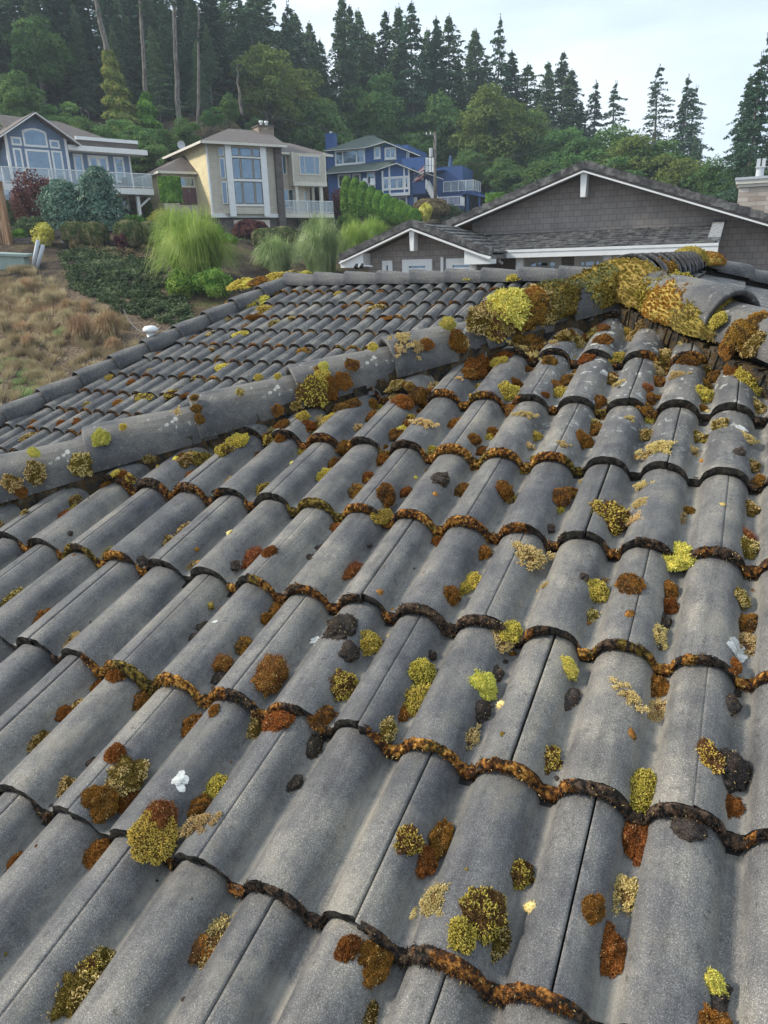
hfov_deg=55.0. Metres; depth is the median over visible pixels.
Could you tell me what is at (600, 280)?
moss mat
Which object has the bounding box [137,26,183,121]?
conifer
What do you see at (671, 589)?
moss cushion
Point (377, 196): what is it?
hedge tree
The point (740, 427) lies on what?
lichen patch
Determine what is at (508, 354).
moss cushion
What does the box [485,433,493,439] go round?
moss tuft
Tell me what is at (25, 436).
moss cushion
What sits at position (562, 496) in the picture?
moss cushion
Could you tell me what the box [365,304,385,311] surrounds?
moss cushion
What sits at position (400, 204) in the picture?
hedge tree
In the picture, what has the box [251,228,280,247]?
clipped shrub
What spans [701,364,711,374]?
moss cushion
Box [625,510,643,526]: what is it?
moss tuft
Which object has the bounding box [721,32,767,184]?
conifer
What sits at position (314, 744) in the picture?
moss chunk
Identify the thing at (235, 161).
window
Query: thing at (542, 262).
window
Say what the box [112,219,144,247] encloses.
clipped shrub
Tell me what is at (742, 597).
moss cushion
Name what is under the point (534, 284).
moss cushion
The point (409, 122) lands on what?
broadleaf tree
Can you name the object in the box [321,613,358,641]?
moss chunk
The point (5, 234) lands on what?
wooden post
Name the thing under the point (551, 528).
moss chunk
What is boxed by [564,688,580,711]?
moss chunk
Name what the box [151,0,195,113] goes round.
conifer
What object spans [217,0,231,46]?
conifer
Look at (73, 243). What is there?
shrub
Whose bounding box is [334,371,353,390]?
moss cushion
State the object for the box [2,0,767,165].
sky
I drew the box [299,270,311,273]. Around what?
moss tuft
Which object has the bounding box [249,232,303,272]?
grass clump
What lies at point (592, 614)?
moss cushion
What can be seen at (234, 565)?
moss chunk
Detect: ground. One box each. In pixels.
[0,107,722,405]
[10,122,343,247]
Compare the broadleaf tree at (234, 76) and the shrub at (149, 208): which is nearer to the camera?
the shrub at (149, 208)
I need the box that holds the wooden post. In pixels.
[0,181,12,244]
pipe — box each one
[31,240,39,265]
[35,244,44,268]
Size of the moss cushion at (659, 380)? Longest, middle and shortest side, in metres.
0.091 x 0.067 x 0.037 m
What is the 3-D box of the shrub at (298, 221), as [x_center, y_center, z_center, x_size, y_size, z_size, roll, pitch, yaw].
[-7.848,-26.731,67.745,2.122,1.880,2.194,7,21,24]
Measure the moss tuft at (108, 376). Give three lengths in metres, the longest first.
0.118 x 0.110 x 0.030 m
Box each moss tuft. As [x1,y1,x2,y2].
[26,446,40,457]
[61,629,83,647]
[90,427,110,446]
[100,545,113,558]
[104,374,112,379]
[110,469,119,477]
[119,423,126,430]
[126,810,178,866]
[175,826,186,840]
[177,811,223,837]
[186,560,195,569]
[191,912,235,969]
[202,772,228,798]
[214,363,226,371]
[225,432,249,448]
[226,277,252,291]
[231,330,248,337]
[239,279,253,289]
[254,373,263,380]
[255,295,269,305]
[255,304,272,312]
[264,271,283,282]
[274,373,281,379]
[294,410,310,420]
[297,448,304,454]
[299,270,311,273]
[314,368,330,389]
[316,414,322,421]
[316,467,331,481]
[317,360,328,369]
[321,412,334,421]
[353,423,362,430]
[360,629,382,656]
[368,342,378,351]
[370,507,392,524]
[396,425,405,431]
[402,682,430,717]
[407,657,435,685]
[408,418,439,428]
[427,445,436,453]
[428,381,438,387]
[438,316,457,330]
[446,915,477,955]
[459,581,471,596]
[465,571,481,590]
[465,722,481,749]
[468,668,497,701]
[484,287,532,330]
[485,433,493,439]
[489,355,507,367]
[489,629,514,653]
[498,380,519,400]
[499,619,523,643]
[506,274,519,280]
[506,340,541,360]
[510,410,539,418]
[511,538,555,571]
[526,441,535,449]
[532,430,542,441]
[536,580,548,591]
[543,339,558,344]
[553,385,566,397]
[556,440,571,447]
[557,506,564,513]
[560,653,578,680]
[586,578,609,603]
[601,577,608,583]
[608,351,625,364]
[608,676,649,712]
[611,873,638,916]
[612,379,625,386]
[623,327,630,336]
[623,415,634,421]
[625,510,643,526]
[626,496,647,511]
[629,767,656,813]
[632,480,654,490]
[635,439,677,454]
[635,451,651,459]
[644,416,655,423]
[647,697,666,721]
[652,622,668,649]
[653,365,665,374]
[661,540,696,571]
[665,370,691,380]
[680,511,687,523]
[690,444,701,457]
[695,384,714,402]
[703,966,728,996]
[709,311,727,329]
[733,366,761,396]
[739,631,756,656]
[741,431,760,444]
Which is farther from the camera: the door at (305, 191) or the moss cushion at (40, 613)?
the door at (305, 191)
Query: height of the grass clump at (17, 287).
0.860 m
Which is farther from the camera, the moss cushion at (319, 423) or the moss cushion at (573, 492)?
the moss cushion at (319, 423)
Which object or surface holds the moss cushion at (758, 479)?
on the tiled roof
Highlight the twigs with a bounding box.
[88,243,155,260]
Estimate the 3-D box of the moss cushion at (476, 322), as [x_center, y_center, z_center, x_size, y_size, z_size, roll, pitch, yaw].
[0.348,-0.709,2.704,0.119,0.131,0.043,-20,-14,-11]
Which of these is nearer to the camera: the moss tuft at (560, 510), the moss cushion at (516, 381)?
the moss tuft at (560, 510)
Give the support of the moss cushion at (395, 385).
on the tiled roof
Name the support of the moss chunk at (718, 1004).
on the tiled roof
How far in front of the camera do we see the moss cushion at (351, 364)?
2.60 m
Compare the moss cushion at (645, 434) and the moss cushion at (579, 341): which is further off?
the moss cushion at (579, 341)
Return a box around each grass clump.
[0,317,14,332]
[0,357,19,364]
[7,281,27,297]
[10,319,34,331]
[16,276,35,292]
[18,292,38,303]
[19,299,35,308]
[19,332,36,347]
[29,311,45,319]
[35,333,54,344]
[37,288,57,302]
[52,307,74,326]
[53,326,68,338]
[57,296,76,310]
[58,306,79,313]
[58,311,99,343]
[79,298,91,312]
[86,312,99,319]
[89,307,126,339]
[103,334,124,350]
[141,203,251,285]
[144,200,191,250]
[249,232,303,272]
[288,210,351,272]
[335,215,373,257]
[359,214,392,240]
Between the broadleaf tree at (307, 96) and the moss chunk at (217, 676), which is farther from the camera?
the broadleaf tree at (307, 96)
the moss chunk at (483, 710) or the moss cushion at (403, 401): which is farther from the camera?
the moss cushion at (403, 401)
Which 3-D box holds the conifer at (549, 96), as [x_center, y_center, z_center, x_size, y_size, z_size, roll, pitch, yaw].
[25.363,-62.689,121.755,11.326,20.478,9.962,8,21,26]
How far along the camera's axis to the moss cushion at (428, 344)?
2.66 m
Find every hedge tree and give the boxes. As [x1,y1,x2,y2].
[339,175,351,213]
[348,177,360,215]
[356,180,368,216]
[364,185,375,218]
[371,190,384,220]
[379,193,391,221]
[386,197,398,223]
[393,200,405,224]
[399,204,412,223]
[406,208,422,221]
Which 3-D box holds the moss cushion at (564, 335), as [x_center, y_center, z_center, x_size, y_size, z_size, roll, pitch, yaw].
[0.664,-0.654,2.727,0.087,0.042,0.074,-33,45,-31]
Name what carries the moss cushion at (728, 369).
on the tiled roof
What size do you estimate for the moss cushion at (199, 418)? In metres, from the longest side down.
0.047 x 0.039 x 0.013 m
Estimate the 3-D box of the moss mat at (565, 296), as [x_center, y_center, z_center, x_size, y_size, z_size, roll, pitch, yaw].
[0.638,-0.831,2.862,0.442,0.151,0.274,-20,23,-11]
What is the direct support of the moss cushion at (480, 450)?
on the tiled roof
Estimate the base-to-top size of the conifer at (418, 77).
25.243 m
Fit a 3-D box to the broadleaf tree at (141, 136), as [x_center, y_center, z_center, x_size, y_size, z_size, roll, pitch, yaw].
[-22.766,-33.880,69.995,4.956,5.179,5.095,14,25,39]
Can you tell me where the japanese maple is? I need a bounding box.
[8,168,50,221]
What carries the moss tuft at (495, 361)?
on the tiled roof
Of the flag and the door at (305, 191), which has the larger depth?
the flag
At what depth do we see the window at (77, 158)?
59.02 m
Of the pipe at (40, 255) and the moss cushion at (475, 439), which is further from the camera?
the pipe at (40, 255)
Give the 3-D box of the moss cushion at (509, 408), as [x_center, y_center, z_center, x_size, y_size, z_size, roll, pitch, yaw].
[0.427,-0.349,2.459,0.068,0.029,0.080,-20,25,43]
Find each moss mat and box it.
[466,297,532,337]
[524,277,589,321]
[567,261,622,309]
[593,257,662,307]
[632,269,696,309]
[638,278,690,326]
[649,254,681,272]
[669,297,737,344]
[674,245,709,262]
[690,251,726,265]
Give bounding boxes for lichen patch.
[309,636,318,645]
[409,880,451,920]
[727,637,747,662]
[735,425,748,431]
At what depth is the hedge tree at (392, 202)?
69.82 m
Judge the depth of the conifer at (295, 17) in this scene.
109.81 m
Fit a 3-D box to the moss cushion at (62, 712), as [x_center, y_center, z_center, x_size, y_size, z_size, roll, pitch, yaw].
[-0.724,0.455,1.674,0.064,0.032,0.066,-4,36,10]
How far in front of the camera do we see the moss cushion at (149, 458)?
2.49 m
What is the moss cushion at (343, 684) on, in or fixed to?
on the tiled roof
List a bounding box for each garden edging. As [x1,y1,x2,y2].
[12,238,52,244]
[52,230,64,236]
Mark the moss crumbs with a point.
(528, 906)
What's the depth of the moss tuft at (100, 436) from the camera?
2.43 m
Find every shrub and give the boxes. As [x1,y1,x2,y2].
[5,199,30,224]
[11,228,29,237]
[12,216,49,233]
[29,222,54,246]
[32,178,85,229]
[60,221,88,244]
[68,239,85,248]
[81,221,109,246]
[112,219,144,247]
[113,233,128,249]
[122,214,145,223]
[137,220,160,244]
[143,196,152,217]
[146,208,169,222]
[164,267,196,298]
[189,266,234,297]
[210,223,222,241]
[220,233,238,243]
[231,219,269,239]
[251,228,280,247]
[274,226,296,245]
[293,219,309,226]
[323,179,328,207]
[329,187,352,220]
[337,212,361,232]
[353,216,370,225]
[377,220,398,226]
[418,202,432,221]
[433,204,463,222]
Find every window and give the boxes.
[10,136,21,145]
[12,148,24,175]
[21,128,47,147]
[24,149,53,178]
[49,140,59,148]
[51,150,65,179]
[72,154,84,181]
[113,156,125,182]
[120,195,129,208]
[180,177,194,186]
[218,147,223,155]
[219,158,225,178]
[221,181,228,203]
[231,147,238,155]
[232,158,240,178]
[234,181,242,203]
[239,148,251,156]
[240,158,253,178]
[242,182,255,203]
[252,148,259,156]
[253,159,261,178]
[255,182,262,203]
[282,155,286,174]
[298,155,319,174]
[335,148,364,165]
[352,173,360,181]
[367,172,374,184]
[374,147,380,159]
[382,261,392,270]
[383,178,388,188]
[384,147,395,159]
[390,178,396,188]
[395,196,406,204]
[397,177,402,187]
[402,259,432,272]
[405,177,407,187]
[446,258,476,269]
[524,256,561,268]
[574,255,603,266]
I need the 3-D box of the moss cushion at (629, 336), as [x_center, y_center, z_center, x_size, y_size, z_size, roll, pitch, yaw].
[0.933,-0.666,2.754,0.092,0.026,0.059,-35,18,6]
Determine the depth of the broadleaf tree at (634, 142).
88.40 m
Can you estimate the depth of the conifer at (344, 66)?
104.00 m
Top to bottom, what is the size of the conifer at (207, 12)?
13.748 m
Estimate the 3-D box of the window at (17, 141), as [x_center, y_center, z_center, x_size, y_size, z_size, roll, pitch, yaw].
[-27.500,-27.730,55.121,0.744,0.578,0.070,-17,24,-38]
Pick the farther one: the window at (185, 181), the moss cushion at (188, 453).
the window at (185, 181)
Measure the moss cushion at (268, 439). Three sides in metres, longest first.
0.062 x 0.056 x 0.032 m
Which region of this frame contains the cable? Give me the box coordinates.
[123,309,161,332]
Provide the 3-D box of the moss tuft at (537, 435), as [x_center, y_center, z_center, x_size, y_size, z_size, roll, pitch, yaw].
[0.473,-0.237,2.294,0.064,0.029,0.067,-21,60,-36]
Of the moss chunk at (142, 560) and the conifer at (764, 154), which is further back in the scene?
the conifer at (764, 154)
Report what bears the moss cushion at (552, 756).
on the tiled roof
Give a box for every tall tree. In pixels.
[92,0,142,136]
[134,0,162,136]
[166,0,181,130]
[189,1,203,123]
[228,0,245,115]
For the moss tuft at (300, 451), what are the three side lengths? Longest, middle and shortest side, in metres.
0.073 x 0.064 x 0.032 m
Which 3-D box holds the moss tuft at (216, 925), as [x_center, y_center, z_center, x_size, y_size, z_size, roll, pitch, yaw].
[-0.288,0.713,1.204,0.116,0.025,0.117,-5,36,9]
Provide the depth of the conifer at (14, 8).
81.70 m
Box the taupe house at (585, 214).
[338,158,767,272]
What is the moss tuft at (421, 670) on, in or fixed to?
on the tiled roof
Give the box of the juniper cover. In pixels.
[57,245,195,325]
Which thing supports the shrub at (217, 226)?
on the ground at (50, 264)
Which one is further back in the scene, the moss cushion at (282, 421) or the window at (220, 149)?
the window at (220, 149)
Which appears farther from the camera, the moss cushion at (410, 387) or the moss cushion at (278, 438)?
the moss cushion at (410, 387)
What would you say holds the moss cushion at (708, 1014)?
on the tiled roof
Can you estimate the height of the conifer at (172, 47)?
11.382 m
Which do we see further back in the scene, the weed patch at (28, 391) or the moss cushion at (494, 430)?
the weed patch at (28, 391)
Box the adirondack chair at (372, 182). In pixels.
[368,178,375,186]
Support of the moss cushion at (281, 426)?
on the tiled roof
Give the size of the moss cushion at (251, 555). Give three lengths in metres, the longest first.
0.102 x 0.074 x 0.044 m
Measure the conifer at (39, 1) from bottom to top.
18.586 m
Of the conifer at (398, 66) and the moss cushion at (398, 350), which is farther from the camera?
the conifer at (398, 66)
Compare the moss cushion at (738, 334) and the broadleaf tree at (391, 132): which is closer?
the moss cushion at (738, 334)
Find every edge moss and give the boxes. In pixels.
[0,286,523,452]
[0,310,767,1023]
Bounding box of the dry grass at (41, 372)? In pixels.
[0,263,140,404]
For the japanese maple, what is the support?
on the ground at (50, 264)
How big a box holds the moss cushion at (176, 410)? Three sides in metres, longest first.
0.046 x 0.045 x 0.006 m
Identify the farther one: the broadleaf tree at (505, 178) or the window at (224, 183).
the broadleaf tree at (505, 178)
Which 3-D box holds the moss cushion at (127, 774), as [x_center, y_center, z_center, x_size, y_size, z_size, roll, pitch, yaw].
[-0.513,0.522,1.463,0.082,0.032,0.106,41,47,16]
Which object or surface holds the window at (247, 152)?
in the tan house at (232, 177)
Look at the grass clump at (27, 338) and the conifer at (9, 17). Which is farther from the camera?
the conifer at (9, 17)
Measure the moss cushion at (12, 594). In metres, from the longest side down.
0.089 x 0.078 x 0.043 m
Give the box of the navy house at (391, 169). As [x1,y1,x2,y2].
[324,131,492,218]
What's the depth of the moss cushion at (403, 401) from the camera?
2.55 m
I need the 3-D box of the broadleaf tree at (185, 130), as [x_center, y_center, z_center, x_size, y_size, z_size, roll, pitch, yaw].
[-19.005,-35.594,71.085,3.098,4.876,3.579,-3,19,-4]
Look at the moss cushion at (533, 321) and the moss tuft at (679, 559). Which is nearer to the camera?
the moss tuft at (679, 559)
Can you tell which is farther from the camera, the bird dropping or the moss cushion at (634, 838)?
the bird dropping
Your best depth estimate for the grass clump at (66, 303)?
34.05 m
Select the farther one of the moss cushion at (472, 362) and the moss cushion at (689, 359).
the moss cushion at (472, 362)
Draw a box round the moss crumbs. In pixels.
[4,356,754,1001]
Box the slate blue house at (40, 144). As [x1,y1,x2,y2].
[0,111,153,221]
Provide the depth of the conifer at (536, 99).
122.44 m
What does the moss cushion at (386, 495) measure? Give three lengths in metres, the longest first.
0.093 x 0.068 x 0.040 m
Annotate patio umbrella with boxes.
[448,155,452,182]
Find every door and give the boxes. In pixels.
[87,155,109,175]
[180,188,196,204]
[234,220,269,226]
[284,189,294,207]
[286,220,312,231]
[305,191,307,207]
[337,174,350,187]
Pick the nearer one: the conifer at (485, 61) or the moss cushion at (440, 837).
the moss cushion at (440, 837)
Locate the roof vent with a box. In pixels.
[143,325,157,336]
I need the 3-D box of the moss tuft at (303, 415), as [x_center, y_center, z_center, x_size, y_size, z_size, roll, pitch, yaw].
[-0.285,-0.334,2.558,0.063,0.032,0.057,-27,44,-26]
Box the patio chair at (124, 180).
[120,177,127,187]
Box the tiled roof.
[0,251,767,1023]
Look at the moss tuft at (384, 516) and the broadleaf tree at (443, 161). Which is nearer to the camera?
the moss tuft at (384, 516)
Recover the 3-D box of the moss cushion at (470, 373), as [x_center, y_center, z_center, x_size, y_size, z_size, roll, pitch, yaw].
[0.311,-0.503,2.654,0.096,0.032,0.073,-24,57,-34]
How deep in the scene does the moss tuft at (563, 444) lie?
2.14 m
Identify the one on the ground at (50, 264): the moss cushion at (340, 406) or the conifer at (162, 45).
the conifer at (162, 45)
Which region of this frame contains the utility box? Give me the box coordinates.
[0,252,32,269]
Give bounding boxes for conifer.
[0,0,20,32]
[0,0,96,113]
[0,24,48,108]
[11,0,97,102]
[21,0,61,105]
[36,0,141,110]
[37,0,106,116]
[45,15,67,111]
[68,165,131,230]
[83,0,142,115]
[84,0,189,112]
[88,37,104,116]
[100,25,137,112]
[109,0,156,109]
[122,0,163,112]
[136,0,158,113]
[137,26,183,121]
[146,0,233,108]
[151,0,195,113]
[153,26,190,118]
[154,13,187,75]
[168,0,226,105]
[174,0,218,111]
[176,0,208,108]
[178,6,208,113]
[182,41,212,115]
[186,0,249,107]
[201,23,222,113]
[212,5,234,106]
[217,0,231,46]
[218,0,265,120]
[233,0,299,126]
[233,0,305,120]
[273,10,301,70]
[279,0,307,77]
[281,10,306,68]
[292,50,306,68]
[300,21,322,191]
[303,33,338,192]
[309,47,328,189]
[317,37,337,97]
[326,0,373,133]
[327,4,368,101]
[342,7,372,95]
[359,30,376,79]
[360,11,392,92]
[362,33,386,90]
[371,3,425,132]
[386,0,451,165]
[391,55,409,122]
[413,27,446,111]
[421,15,458,125]
[426,13,475,161]
[450,59,472,110]
[456,28,502,167]
[479,95,516,194]
[480,58,498,93]
[483,13,513,99]
[484,62,554,189]
[498,50,524,184]
[532,92,543,108]
[533,60,560,133]
[540,51,576,129]
[549,68,590,143]
[573,100,594,141]
[584,79,605,145]
[599,81,628,148]
[625,63,692,150]
[667,74,713,162]
[675,84,710,159]
[687,137,698,186]
[694,144,704,191]
[710,74,755,202]
[719,49,767,202]
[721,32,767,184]
[756,128,767,175]
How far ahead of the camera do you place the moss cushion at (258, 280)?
8.39 m
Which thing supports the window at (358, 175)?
in the navy house at (391, 169)
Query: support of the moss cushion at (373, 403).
on the tiled roof
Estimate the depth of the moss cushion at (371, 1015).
1.08 m
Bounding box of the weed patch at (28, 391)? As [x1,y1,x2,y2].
[0,359,42,397]
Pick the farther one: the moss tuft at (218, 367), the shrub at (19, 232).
the shrub at (19, 232)
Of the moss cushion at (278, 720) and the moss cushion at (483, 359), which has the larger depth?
the moss cushion at (483, 359)
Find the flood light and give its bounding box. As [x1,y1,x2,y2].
[354,263,372,268]
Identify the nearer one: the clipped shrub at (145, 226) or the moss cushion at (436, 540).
the moss cushion at (436, 540)
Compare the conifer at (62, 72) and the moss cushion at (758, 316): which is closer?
the moss cushion at (758, 316)
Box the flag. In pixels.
[413,166,424,181]
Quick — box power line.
[443,142,560,165]
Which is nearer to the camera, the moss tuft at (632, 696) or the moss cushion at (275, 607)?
the moss tuft at (632, 696)
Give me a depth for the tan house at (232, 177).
61.16 m
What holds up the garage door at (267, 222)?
in the tan house at (232, 177)
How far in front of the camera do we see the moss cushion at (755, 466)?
1.97 m
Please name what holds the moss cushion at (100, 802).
on the tiled roof
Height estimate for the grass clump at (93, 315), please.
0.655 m
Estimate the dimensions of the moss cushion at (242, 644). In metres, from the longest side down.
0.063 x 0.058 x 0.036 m
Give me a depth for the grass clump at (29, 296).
35.03 m
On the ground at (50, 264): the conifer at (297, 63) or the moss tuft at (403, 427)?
the conifer at (297, 63)
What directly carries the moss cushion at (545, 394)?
on the tiled roof
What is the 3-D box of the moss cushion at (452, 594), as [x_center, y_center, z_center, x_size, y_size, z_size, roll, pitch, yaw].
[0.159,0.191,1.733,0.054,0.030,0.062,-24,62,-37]
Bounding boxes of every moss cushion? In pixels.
[0,473,23,493]
[0,587,22,606]
[4,850,22,871]
[14,486,27,498]
[18,432,36,441]
[19,509,28,515]
[23,459,47,486]
[25,729,49,752]
[32,608,50,623]
[40,961,102,1022]
[54,704,72,722]
[55,775,75,797]
[56,419,64,425]
[57,509,68,518]
[66,452,92,477]
[68,494,81,505]
[71,698,82,709]
[72,417,80,424]
[76,952,102,983]
[79,782,120,823]
[82,838,112,870]
[89,679,101,691]
[92,945,115,970]
[100,481,110,487]
[103,741,126,764]
[104,667,124,682]
[104,755,150,798]
[112,399,123,406]
[114,469,126,477]
[117,788,139,814]
[124,472,136,484]
[126,379,135,384]
[131,690,151,711]
[134,393,153,400]
[141,453,156,463]
[142,797,179,831]
[162,389,178,399]
[162,535,173,546]
[170,405,181,415]
[173,521,189,534]
[175,455,194,467]
[179,392,188,398]
[180,713,201,737]
[182,451,192,457]
[187,793,211,816]
[187,933,217,967]
[189,394,198,401]
[189,450,204,465]
[190,404,202,413]
[193,413,204,424]
[201,451,210,458]
[208,703,219,717]
[211,652,233,672]
[214,442,233,457]
[234,636,252,655]
[235,388,244,396]
[241,544,262,569]
[243,314,258,320]
[245,715,261,738]
[246,276,269,286]
[249,652,290,698]
[255,482,269,495]
[261,545,277,557]
[261,612,274,624]
[261,710,295,732]
[263,434,273,444]
[267,319,280,326]
[268,601,282,613]
[271,403,283,417]
[273,419,289,428]
[274,434,286,442]
[278,270,298,276]
[278,424,287,429]
[289,399,304,411]
[294,374,329,408]
[295,347,311,353]
[301,419,316,431]
[306,704,338,732]
[309,420,323,433]
[326,374,339,399]
[327,456,340,467]
[328,667,358,701]
[329,522,340,532]
[332,402,348,412]
[332,933,361,964]
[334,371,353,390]
[334,439,347,452]
[342,558,361,580]
[344,358,359,371]
[344,397,361,407]
[348,483,362,499]
[356,940,393,990]
[362,471,373,483]
[363,999,379,1023]
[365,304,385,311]
[365,409,377,421]
[368,398,377,408]
[376,452,390,465]
[376,482,395,507]
[379,715,398,743]
[381,315,392,319]
[386,379,403,392]
[387,331,415,348]
[388,393,397,399]
[389,428,402,440]
[390,394,415,409]
[392,822,424,856]
[394,343,405,357]
[398,702,409,722]
[400,486,412,497]
[402,419,411,427]
[405,383,414,391]
[406,413,415,418]
[408,387,428,404]
[411,336,429,360]
[415,843,439,878]
[420,338,434,351]
[428,817,454,861]
[430,535,442,546]
[443,585,460,605]
[447,328,468,353]
[447,416,460,427]
[453,482,468,496]
[458,885,507,947]
[460,338,470,349]
[460,366,479,379]
[464,356,486,379]
[465,305,492,334]
[467,432,482,445]
[474,353,492,370]
[475,446,487,455]
[478,544,492,560]
[485,310,505,343]
[486,426,498,437]
[490,920,511,963]
[491,350,513,359]
[494,479,514,500]
[504,403,517,416]
[505,494,516,503]
[508,334,529,350]
[510,858,534,890]
[511,377,522,386]
[514,295,540,333]
[522,285,548,308]
[524,333,545,352]
[525,365,532,371]
[527,289,553,324]
[530,283,554,294]
[539,302,559,326]
[540,391,549,397]
[541,355,558,364]
[544,744,563,775]
[551,379,564,389]
[552,486,572,506]
[553,328,573,341]
[561,374,573,385]
[567,487,577,497]
[568,329,574,335]
[572,332,584,348]
[574,429,594,448]
[578,353,596,364]
[581,893,605,925]
[582,333,588,342]
[586,326,597,339]
[587,607,601,622]
[588,499,630,536]
[589,429,599,436]
[590,422,602,431]
[591,419,600,423]
[592,333,614,344]
[594,394,607,407]
[597,322,610,331]
[600,920,626,978]
[607,373,617,384]
[614,572,646,595]
[622,821,648,866]
[624,330,637,341]
[635,316,646,330]
[635,402,653,417]
[639,428,652,440]
[642,382,653,391]
[646,392,656,404]
[650,674,669,698]
[653,348,672,368]
[654,374,664,386]
[662,367,669,374]
[663,579,679,598]
[663,597,678,614]
[675,354,701,365]
[683,505,695,513]
[693,430,703,442]
[695,736,725,774]
[696,1002,732,1023]
[698,434,708,443]
[699,404,707,411]
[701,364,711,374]
[703,378,713,389]
[705,370,720,382]
[710,417,729,430]
[718,339,734,361]
[723,318,760,350]
[723,364,737,375]
[725,793,745,818]
[728,657,742,674]
[734,586,752,610]
[738,329,766,358]
[738,613,757,633]
[740,535,759,559]
[743,527,757,540]
[745,500,760,516]
[746,309,767,323]
[749,459,762,472]
[751,473,765,487]
[752,396,766,414]
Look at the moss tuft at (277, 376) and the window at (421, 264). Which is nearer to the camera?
the moss tuft at (277, 376)
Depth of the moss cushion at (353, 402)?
2.58 m
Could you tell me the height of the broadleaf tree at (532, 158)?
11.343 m
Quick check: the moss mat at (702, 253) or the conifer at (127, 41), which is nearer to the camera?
the moss mat at (702, 253)
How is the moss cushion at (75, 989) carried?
on the tiled roof
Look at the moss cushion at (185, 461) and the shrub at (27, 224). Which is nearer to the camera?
the moss cushion at (185, 461)
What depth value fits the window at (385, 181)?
89.16 m
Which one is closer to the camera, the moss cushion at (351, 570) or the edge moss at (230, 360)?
the moss cushion at (351, 570)
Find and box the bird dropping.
[171,770,188,791]
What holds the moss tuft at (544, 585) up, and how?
on the tiled roof
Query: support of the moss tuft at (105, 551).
on the tiled roof
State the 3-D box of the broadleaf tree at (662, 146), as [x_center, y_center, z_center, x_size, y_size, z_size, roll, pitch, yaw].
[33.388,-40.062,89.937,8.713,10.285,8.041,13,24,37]
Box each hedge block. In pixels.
[157,176,182,202]
[485,192,506,202]
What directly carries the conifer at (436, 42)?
on the ground at (50, 264)
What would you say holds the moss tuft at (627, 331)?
on the tiled roof
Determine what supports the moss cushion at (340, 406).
on the tiled roof
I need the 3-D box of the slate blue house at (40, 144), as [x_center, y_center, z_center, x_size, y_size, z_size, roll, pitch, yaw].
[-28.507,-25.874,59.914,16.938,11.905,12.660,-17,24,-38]
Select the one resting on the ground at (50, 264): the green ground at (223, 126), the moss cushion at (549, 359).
the green ground at (223, 126)
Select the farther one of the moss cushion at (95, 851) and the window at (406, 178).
the window at (406, 178)
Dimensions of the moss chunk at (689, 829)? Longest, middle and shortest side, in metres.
0.064 x 0.064 x 0.027 m
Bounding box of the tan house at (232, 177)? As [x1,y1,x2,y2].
[134,120,333,233]
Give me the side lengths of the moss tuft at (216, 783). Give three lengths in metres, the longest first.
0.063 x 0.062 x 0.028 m
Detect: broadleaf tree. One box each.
[0,69,57,126]
[1,13,76,115]
[39,101,83,125]
[67,114,105,135]
[90,119,133,138]
[119,124,159,174]
[130,142,171,175]
[130,144,150,174]
[144,127,183,155]
[171,115,200,149]
[198,107,225,134]
[211,84,229,112]
[218,93,243,128]
[224,74,256,120]
[229,42,303,124]
[244,117,263,129]
[259,62,332,143]
[273,87,336,192]
[274,115,321,150]
[284,98,355,191]
[329,111,362,143]
[339,69,407,147]
[370,123,400,147]
[393,110,442,160]
[402,133,437,166]
[406,89,467,164]
[437,151,457,166]
[442,100,509,204]
[446,83,537,187]
[452,146,492,190]
[476,102,547,167]
[478,154,527,192]
[510,159,560,191]
[512,136,556,176]
[514,105,555,181]
[537,125,589,165]
[545,152,592,176]
[554,122,642,168]
[594,132,664,178]
[597,154,647,177]
[625,138,699,180]
[650,153,712,191]
[678,153,733,198]
[712,161,767,202]
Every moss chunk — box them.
[85,758,94,765]
[136,555,147,566]
[188,632,197,640]
[196,621,207,630]
[210,671,227,684]
[230,560,239,571]
[286,774,303,792]
[305,733,324,759]
[306,553,313,559]
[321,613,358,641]
[338,639,360,662]
[428,649,436,660]
[430,471,449,487]
[475,700,492,723]
[493,664,504,681]
[547,523,555,532]
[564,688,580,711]
[579,573,588,581]
[661,612,672,629]
[669,815,708,842]
[709,975,733,1012]
[720,747,751,793]
[725,693,742,716]
[732,447,746,455]
[734,689,741,697]
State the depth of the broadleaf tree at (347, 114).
104.48 m
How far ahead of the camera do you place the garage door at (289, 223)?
67.17 m
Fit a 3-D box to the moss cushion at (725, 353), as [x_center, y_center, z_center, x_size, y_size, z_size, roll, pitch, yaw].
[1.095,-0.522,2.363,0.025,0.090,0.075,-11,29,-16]
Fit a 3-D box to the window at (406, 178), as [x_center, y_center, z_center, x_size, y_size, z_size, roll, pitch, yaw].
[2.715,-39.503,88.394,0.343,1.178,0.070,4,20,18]
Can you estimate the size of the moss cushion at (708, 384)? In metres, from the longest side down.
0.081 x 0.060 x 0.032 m
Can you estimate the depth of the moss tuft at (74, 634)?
1.86 m
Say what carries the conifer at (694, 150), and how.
on the ground at (50, 264)
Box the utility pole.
[426,132,436,218]
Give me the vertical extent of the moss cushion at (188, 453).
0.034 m

